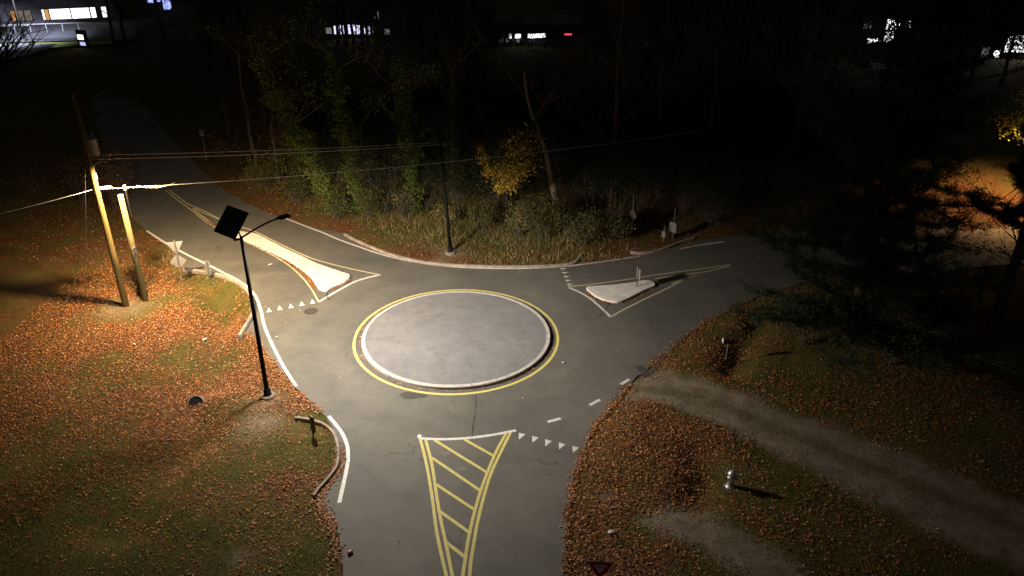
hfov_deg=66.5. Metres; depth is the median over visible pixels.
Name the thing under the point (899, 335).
shrub
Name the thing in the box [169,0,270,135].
woodland tree
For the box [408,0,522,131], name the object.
woodland tree
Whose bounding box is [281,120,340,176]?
understory shrub
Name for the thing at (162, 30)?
tree
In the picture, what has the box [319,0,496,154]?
woodland tree
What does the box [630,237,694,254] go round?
kerb
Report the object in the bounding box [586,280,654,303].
splitter island
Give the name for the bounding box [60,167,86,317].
guy wire
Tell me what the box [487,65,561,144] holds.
understory shrub
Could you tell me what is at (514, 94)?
understory shrub
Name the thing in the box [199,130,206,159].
road sign
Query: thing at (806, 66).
woodland tree
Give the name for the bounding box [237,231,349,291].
splitter island
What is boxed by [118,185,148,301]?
stub pole
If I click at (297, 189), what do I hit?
shrub
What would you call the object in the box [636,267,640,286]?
road sign
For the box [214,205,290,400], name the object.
solar street lamp
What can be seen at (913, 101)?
pine tree
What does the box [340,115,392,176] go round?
understory shrub
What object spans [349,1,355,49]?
woodland tree
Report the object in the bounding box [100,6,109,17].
window frame
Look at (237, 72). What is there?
woodland tree
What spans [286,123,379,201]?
understory shrub
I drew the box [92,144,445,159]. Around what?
service wire
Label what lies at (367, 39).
woodland tree
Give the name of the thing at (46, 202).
telecom cable
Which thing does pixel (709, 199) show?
shrub
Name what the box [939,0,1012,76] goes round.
tree
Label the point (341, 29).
tree
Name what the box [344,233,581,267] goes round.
kerb
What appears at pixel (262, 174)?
shrub
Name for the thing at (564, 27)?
distant building
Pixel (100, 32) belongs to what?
car park
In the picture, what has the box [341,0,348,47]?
woodland tree
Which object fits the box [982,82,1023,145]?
tree
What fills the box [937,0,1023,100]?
woodland tree
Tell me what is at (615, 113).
woodland tree
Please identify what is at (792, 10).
woodland tree
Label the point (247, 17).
woodland tree
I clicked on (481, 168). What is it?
understory shrub
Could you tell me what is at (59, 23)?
rail fence
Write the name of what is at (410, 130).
understory shrub
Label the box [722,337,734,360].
mailbox
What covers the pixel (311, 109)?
understory shrub
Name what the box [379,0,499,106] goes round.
woodland tree
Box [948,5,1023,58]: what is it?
distant building
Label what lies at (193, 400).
culvert pipe
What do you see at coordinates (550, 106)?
understory shrub
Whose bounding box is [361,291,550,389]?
roundabout island
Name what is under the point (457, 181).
understory shrub
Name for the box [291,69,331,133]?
understory shrub
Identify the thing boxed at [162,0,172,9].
window frame
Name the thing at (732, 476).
fire hydrant
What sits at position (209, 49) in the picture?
woodland tree
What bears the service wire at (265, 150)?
attached to the utility pole at (90, 146)
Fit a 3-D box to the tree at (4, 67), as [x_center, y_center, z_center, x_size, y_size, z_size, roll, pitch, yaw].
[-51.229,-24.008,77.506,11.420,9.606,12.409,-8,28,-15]
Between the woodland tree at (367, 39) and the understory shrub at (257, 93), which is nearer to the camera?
the understory shrub at (257, 93)
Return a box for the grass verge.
[0,40,115,46]
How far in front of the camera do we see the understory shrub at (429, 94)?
63.08 m
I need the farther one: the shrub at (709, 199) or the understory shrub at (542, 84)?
the understory shrub at (542, 84)
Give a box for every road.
[0,44,56,59]
[87,64,959,575]
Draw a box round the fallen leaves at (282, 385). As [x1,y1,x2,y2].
[0,147,1023,575]
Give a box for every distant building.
[136,0,199,15]
[304,0,409,38]
[483,14,589,45]
[825,0,912,54]
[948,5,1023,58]
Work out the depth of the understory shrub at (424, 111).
59.36 m
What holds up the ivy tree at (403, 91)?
on the ground at (174, 88)
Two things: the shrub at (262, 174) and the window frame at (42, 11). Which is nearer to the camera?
the shrub at (262, 174)
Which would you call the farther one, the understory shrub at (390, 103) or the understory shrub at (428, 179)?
the understory shrub at (390, 103)
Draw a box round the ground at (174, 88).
[0,0,1023,575]
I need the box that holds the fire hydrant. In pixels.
[725,469,738,488]
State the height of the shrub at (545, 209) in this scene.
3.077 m
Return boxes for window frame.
[9,10,16,21]
[14,10,25,21]
[23,10,33,20]
[40,9,46,19]
[43,9,50,19]
[48,8,71,19]
[70,7,90,18]
[89,7,97,17]
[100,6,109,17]
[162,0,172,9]
[325,27,332,33]
[333,25,339,34]
[347,24,355,34]
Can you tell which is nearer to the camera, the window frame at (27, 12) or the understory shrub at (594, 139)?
the understory shrub at (594, 139)
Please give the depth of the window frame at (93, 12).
122.23 m
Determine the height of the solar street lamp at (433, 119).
8.396 m
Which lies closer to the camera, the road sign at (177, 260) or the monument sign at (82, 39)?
the road sign at (177, 260)
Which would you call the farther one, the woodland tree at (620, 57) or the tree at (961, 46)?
the tree at (961, 46)
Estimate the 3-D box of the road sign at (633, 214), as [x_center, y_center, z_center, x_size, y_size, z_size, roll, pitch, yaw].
[7.329,-4.353,47.634,0.081,2.700,0.769,-13,30,-24]
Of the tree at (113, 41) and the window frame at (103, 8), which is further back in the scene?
the window frame at (103, 8)
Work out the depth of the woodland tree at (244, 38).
87.50 m
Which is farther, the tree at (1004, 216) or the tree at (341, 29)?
the tree at (341, 29)
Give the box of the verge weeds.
[143,154,627,284]
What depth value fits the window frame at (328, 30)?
109.83 m
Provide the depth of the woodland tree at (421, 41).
73.43 m
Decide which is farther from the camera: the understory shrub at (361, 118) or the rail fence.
the rail fence
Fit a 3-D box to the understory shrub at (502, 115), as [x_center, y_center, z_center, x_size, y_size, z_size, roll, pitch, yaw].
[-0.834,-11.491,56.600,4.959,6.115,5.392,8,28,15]
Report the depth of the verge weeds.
48.54 m
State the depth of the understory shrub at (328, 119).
58.48 m
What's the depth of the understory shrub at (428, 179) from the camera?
50.74 m
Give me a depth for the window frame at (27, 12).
119.13 m
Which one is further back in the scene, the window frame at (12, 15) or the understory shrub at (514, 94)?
the window frame at (12, 15)
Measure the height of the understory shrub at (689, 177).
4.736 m
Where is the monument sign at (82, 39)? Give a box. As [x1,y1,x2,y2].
[75,30,89,48]
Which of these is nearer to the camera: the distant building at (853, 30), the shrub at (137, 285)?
the shrub at (137, 285)
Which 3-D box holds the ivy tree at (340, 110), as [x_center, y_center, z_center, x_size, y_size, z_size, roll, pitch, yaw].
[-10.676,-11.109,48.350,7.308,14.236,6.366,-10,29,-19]
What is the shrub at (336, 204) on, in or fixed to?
on the ground at (174, 88)
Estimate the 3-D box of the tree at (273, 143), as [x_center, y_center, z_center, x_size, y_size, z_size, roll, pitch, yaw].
[-16.042,-10.427,52.992,5.333,8.070,4.444,0,27,0]
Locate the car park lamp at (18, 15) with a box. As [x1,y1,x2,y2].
[13,0,24,38]
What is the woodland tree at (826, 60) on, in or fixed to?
on the ground at (174, 88)
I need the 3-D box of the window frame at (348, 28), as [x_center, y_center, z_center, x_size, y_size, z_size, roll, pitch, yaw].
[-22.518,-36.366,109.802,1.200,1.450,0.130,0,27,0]
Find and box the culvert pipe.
[187,396,204,405]
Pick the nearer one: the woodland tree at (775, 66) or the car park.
the woodland tree at (775, 66)
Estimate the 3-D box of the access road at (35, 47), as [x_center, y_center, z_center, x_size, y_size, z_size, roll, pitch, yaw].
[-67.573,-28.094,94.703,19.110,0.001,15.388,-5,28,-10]
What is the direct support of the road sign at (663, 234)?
on the ground at (174, 88)
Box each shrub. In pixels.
[16,134,130,204]
[70,136,147,212]
[131,276,151,295]
[239,53,310,131]
[241,155,280,188]
[255,83,305,135]
[258,83,336,151]
[265,100,332,164]
[274,166,312,203]
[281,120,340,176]
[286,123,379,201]
[288,72,349,143]
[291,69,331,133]
[299,81,360,159]
[320,185,352,218]
[322,82,377,139]
[334,108,426,214]
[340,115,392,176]
[345,89,378,132]
[349,184,385,218]
[354,64,433,148]
[364,135,404,191]
[380,89,443,165]
[382,82,435,114]
[384,86,450,151]
[390,58,464,138]
[391,186,419,218]
[402,140,456,206]
[411,132,446,189]
[416,147,489,216]
[426,200,459,224]
[456,117,543,214]
[458,101,543,182]
[462,138,502,199]
[462,196,500,230]
[466,87,530,158]
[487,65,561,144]
[489,69,536,131]
[503,197,534,236]
[509,77,578,162]
[511,90,589,172]
[513,58,591,131]
[518,186,565,241]
[551,204,609,246]
[557,132,619,214]
[566,73,641,142]
[574,122,641,198]
[576,122,665,215]
[581,100,641,160]
[585,200,635,242]
[603,118,682,216]
[618,100,698,199]
[655,141,726,213]
[675,172,750,225]
[770,283,846,345]
[863,306,936,366]
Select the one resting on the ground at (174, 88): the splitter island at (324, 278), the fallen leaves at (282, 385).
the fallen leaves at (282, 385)
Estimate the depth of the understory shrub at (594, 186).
49.59 m
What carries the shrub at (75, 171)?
on the ground at (174, 88)
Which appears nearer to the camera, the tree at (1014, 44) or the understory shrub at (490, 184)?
the understory shrub at (490, 184)
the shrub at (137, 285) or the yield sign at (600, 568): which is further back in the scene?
the shrub at (137, 285)
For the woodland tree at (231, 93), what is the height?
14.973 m
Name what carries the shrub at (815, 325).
on the ground at (174, 88)
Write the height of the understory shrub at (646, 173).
5.932 m
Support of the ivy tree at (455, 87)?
on the ground at (174, 88)
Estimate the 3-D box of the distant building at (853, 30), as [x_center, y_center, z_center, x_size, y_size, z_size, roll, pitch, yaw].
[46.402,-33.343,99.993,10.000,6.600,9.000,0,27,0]
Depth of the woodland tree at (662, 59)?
53.01 m
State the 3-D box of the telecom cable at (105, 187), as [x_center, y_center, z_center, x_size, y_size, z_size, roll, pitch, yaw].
[-4.529,-6.635,40.056,30.932,1.094,0.163,-6,28,-12]
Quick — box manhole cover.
[304,308,317,313]
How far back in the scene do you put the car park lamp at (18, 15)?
105.80 m
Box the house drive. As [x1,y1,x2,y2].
[899,227,1023,277]
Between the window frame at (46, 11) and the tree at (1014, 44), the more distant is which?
the window frame at (46, 11)
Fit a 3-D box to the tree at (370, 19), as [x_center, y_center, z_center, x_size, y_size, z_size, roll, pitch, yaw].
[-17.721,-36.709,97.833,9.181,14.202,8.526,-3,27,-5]
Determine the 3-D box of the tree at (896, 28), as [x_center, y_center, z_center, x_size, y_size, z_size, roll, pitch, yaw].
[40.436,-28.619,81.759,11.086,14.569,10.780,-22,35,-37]
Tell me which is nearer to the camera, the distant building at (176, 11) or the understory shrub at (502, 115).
the understory shrub at (502, 115)
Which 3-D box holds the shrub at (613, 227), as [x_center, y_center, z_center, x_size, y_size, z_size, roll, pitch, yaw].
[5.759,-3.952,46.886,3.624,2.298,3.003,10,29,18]
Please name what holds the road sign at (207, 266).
on the ground at (174, 88)
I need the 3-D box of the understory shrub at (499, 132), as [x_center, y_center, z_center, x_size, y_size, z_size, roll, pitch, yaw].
[-0.931,-9.815,53.584,6.361,5.989,5.125,-8,28,-16]
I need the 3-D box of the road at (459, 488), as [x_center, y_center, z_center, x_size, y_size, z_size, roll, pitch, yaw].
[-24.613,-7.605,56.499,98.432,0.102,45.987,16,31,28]
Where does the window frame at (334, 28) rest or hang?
in the distant building at (329, 28)
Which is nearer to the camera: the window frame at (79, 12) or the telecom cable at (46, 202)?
the telecom cable at (46, 202)
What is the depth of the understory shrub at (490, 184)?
49.35 m
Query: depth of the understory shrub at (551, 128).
56.42 m
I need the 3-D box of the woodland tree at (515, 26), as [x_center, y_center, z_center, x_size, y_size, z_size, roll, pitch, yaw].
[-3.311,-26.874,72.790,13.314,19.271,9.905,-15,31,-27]
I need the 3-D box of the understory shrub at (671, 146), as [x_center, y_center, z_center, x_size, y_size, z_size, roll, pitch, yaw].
[10.064,-9.318,52.264,5.882,6.670,5.409,-19,33,-32]
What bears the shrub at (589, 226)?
on the ground at (174, 88)
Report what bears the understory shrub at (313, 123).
on the ground at (174, 88)
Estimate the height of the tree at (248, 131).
10.230 m
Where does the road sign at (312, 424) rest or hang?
on the ground at (174, 88)
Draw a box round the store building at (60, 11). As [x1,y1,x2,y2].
[0,0,121,25]
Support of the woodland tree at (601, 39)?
on the ground at (174, 88)
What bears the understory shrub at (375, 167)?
on the ground at (174, 88)
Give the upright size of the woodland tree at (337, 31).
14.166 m
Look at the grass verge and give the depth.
104.99 m
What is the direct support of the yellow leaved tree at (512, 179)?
on the ground at (174, 88)
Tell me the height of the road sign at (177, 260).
2.750 m
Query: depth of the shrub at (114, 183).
49.81 m
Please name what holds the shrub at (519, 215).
on the ground at (174, 88)
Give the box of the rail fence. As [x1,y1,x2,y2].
[1,22,107,31]
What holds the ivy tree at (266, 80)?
on the ground at (174, 88)
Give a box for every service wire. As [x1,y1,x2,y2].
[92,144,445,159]
[108,141,451,154]
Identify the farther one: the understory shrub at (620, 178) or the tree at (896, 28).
the tree at (896, 28)
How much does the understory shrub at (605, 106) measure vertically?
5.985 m
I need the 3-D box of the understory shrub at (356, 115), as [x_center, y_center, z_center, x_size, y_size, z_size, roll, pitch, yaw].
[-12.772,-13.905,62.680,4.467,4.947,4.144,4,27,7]
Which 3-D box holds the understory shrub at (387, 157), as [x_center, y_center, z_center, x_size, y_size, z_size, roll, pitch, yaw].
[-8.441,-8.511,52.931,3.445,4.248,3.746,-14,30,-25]
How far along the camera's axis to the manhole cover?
39.33 m
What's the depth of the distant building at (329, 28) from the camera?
109.45 m
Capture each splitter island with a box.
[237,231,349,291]
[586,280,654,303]
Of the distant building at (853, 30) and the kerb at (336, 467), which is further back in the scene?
the distant building at (853, 30)
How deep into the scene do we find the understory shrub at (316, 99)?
62.21 m
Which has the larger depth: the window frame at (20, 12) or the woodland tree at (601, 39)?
the window frame at (20, 12)
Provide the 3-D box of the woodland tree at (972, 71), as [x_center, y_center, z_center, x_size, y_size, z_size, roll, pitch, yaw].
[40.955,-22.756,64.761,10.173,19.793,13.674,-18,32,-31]
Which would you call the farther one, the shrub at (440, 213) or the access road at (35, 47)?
the access road at (35, 47)
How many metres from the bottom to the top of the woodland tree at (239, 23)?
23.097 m
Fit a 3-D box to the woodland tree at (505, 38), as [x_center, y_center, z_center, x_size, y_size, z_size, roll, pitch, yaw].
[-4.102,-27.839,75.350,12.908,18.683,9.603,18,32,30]
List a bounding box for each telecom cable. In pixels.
[0,189,93,213]
[99,131,699,189]
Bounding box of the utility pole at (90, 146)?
[72,95,129,306]
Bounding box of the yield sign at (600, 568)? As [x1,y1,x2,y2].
[587,559,614,575]
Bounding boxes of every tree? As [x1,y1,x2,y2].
[0,1,58,88]
[74,0,146,51]
[129,0,184,43]
[158,0,241,83]
[167,0,313,124]
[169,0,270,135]
[182,0,244,51]
[184,0,266,117]
[185,0,229,61]
[187,13,348,213]
[190,37,336,186]
[193,0,340,189]
[201,0,253,56]
[214,0,298,94]
[219,0,265,70]
[235,0,294,93]
[238,96,312,182]
[253,0,333,89]
[268,0,394,212]
[276,0,328,72]
[276,0,346,85]
[306,0,365,50]
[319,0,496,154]
[328,21,465,213]
[333,1,341,44]
[334,0,394,49]
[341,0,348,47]
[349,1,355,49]
[356,2,369,47]
[358,2,363,45]
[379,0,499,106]
[395,0,509,203]
[396,0,475,98]
[399,0,517,93]
[406,0,543,100]
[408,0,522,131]
[450,13,590,227]
[471,1,520,85]
[512,0,679,138]
[528,0,701,204]
[567,0,679,119]
[581,0,734,173]
[591,0,717,136]
[625,0,816,162]
[692,0,907,177]
[703,0,892,111]
[716,0,1023,385]
[739,0,825,74]
[757,0,905,167]
[760,0,833,52]
[837,0,914,71]
[853,162,1012,292]
[934,0,1023,123]
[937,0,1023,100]
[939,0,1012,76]
[954,106,1023,333]
[964,0,1023,85]
[966,122,1023,318]
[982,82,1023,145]
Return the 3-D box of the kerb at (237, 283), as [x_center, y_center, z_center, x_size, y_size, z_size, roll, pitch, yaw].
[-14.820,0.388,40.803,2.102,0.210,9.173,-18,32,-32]
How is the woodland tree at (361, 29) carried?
on the ground at (174, 88)
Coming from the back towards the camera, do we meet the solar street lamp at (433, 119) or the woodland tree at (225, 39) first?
the woodland tree at (225, 39)
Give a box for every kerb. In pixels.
[183,268,255,338]
[295,416,339,497]
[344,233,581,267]
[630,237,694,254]
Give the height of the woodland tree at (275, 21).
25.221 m
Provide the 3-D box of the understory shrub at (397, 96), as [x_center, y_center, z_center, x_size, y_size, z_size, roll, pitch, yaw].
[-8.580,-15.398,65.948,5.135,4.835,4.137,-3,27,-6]
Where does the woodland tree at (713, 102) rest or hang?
on the ground at (174, 88)
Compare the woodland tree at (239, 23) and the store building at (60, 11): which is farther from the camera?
the store building at (60, 11)
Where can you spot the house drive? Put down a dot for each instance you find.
(976, 259)
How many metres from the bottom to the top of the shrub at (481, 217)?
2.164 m
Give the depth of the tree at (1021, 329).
35.60 m
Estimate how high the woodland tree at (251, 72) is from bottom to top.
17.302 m
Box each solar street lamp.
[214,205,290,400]
[420,108,455,255]
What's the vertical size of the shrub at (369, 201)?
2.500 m
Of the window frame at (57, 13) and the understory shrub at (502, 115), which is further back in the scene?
the window frame at (57, 13)
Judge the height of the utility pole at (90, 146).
11.050 m
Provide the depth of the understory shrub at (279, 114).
61.46 m
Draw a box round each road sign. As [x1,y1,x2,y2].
[166,240,186,282]
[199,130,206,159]
[204,261,211,279]
[309,415,315,437]
[629,196,635,233]
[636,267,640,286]
[662,225,664,240]
[669,208,676,238]
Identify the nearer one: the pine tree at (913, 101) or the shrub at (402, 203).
the pine tree at (913, 101)
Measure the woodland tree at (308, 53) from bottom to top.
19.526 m
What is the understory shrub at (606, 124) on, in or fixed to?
on the ground at (174, 88)
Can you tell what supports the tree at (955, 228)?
on the ground at (174, 88)
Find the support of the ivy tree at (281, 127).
on the ground at (174, 88)
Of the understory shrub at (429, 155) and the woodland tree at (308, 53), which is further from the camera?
the woodland tree at (308, 53)
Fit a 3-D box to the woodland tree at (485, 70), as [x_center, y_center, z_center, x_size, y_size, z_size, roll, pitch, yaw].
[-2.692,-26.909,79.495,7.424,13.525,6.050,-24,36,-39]
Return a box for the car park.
[0,22,135,42]
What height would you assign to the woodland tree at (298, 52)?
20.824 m
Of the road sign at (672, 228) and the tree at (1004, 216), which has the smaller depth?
the tree at (1004, 216)
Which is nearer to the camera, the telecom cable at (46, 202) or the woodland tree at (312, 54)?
the telecom cable at (46, 202)
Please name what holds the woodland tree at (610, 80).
on the ground at (174, 88)

